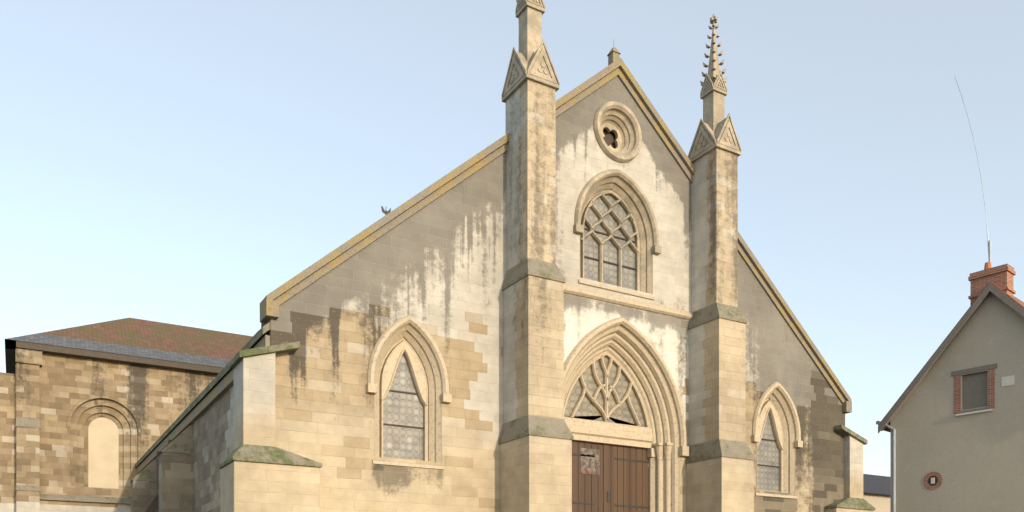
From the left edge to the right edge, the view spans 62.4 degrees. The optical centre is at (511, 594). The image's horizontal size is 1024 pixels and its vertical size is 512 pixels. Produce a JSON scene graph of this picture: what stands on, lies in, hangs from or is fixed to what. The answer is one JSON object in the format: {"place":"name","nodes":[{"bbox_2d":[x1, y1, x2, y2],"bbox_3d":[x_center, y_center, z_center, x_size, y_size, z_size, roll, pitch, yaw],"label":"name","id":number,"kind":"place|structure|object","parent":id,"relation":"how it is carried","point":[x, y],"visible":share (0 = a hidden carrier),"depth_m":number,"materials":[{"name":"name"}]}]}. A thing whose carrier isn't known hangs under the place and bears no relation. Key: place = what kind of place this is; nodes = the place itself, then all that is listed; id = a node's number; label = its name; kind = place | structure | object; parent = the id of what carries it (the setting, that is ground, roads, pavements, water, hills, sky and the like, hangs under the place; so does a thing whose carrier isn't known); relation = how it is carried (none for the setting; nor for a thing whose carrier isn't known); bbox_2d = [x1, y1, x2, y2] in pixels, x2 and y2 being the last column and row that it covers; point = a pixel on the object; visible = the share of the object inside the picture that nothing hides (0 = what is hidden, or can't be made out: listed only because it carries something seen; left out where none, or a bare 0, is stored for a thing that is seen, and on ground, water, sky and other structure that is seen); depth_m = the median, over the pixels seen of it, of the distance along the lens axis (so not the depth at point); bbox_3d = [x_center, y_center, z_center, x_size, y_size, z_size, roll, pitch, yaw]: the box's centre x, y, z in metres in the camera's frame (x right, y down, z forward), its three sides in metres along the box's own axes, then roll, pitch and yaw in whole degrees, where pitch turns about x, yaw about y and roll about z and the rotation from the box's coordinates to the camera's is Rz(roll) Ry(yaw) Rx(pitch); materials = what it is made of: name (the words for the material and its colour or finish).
{"place":"outdoors","nodes":[
{"label":"outdoors","id":0,"kind":"place"},
{"bbox_2d":[129,386,232,511],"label":"church side walls","id":1,"kind":"structure","parent":0,"point":[196,453],"depth_m":25.53,"materials":[{"name":"grey stone"}]},
{"bbox_2d":[135,322,269,473],"bbox_3d":[-10.585,-5.742,27.585,0.660,1.004,21.970,0,0,-30],"label":"church aisle eave","id":2,"kind":"object","parent":1,"relation":"attached to","point":[215,390],"visible":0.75,"depth_m":24.09,"materials":[{"name":"grey stone"}]},
{"bbox_2d":[0,0,1023,476],"label":"sky","id":3,"kind":"structure","parent":0,"point":[177,162],"materials":[{"name":"blue"}]},
{"bbox_2d":[261,76,844,511],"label":"facade wall","id":4,"kind":"structure","parent":0,"point":[437,268],"depth_m":20.50,"materials":[{"name":"beige stone"}]},
{"bbox_2d":[219,341,874,511],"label":"corner buttresses","id":5,"kind":"structure","parent":4,"relation":"attached to","point":[260,472],"depth_m":17.73,"materials":[{"name":"beige stone"}]},
{"bbox_2d":[260,47,851,413],"bbox_3d":[2.754,-10.441,22.822,18.760,9.119,0.610,0,0,-30],"label":"gable coping","id":6,"kind":"object","parent":4,"relation":"on","point":[272,302],"visible":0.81,"depth_m":21.79,"materials":[{"name":"beige stone"}]},
{"bbox_2d":[380,129,778,490],"bbox_3d":[2.561,-8.060,23.150,13.280,9.880,0.330,0,0,-30],"label":"window glass","id":7,"kind":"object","parent":4,"relation":"in","point":[400,408],"depth_m":22.98,"materials":[{"name":"grey glass"}]},
{"bbox_2d":[383,228,779,467],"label":"window bars","id":8,"kind":"object","parent":7,"relation":"attached to","point":[585,257],"visible":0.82,"depth_m":22.78,"materials":[{"name":"grey metal"}]},
{"bbox_2d":[379,190,783,492],"bbox_3d":[2.600,-7.034,23.083,13.318,7.827,0.475,0,0,-30],"label":"window tracery","id":9,"kind":"object","parent":4,"relation":"in","point":[393,358],"visible":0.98,"depth_m":23.01,"materials":[{"name":"beige stone"}]},
{"bbox_2d":[366,101,802,511],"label":"stone moldings","id":10,"kind":"structure","parent":4,"relation":"attached to","point":[627,345],"depth_m":23.09,"materials":[{"name":"beige stone"}]},
{"bbox_2d":[572,441,648,511],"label":"church door","id":11,"kind":"structure","parent":4,"relation":"in","point":[609,478],"depth_m":23.42,"materials":[{"name":"brown wood"}]},
{"bbox_2d":[498,0,754,511],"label":"buttress towers","id":12,"kind":"structure","parent":4,"relation":"attached to","point":[536,437],"depth_m":20.68,"materials":[{"name":"beige stone"}]},
{"label":"ground","id":13,"kind":"structure","parent":0,"visible":0},
{"bbox_2d":[0,339,222,511],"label":"stone wall","id":14,"kind":"structure","parent":13,"relation":"on","point":[82,430],"depth_m":35.87,"materials":[{"name":"beige stone"}]},
{"bbox_2d":[5,318,252,367],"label":"roof","id":15,"kind":"structure","parent":14,"relation":"on","point":[154,340],"depth_m":38.76,"materials":[{"name":"brown tile"}]},
{"bbox_2d":[145,440,172,511],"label":"drainpipe","id":16,"kind":"object","parent":13,"relation":"on","point":[153,506],"visible":0.28,"depth_m":28.14,"materials":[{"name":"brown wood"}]},
{"bbox_2d":[136,330,258,462],"bbox_3d":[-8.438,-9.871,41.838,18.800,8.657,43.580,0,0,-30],"label":"gutter","id":17,"kind":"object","parent":13,"relation":"on","point":[198,395],"depth_m":24.13,"materials":[{"name":"grey metal"}]},
{"bbox_2d":[381,206,390,214],"bbox_3d":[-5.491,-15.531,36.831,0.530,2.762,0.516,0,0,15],"label":"bird","id":18,"kind":"object","parent":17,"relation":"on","point":[385,212],"visible":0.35,"depth_m":36.81,"materials":[{"name":"grey metal"}]},
{"bbox_2d":[863,474,889,511],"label":"building","id":19,"kind":"structure","parent":13,"relation":"on","point":[876,491],"depth_m":47.38,"materials":[{"name":"paint"}]},
{"bbox_2d":[876,76,1023,511],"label":"house","id":20,"kind":"structure","parent":13,"relation":"on","point":[952,421],"depth_m":27.68,"materials":[{"name":"paint"}]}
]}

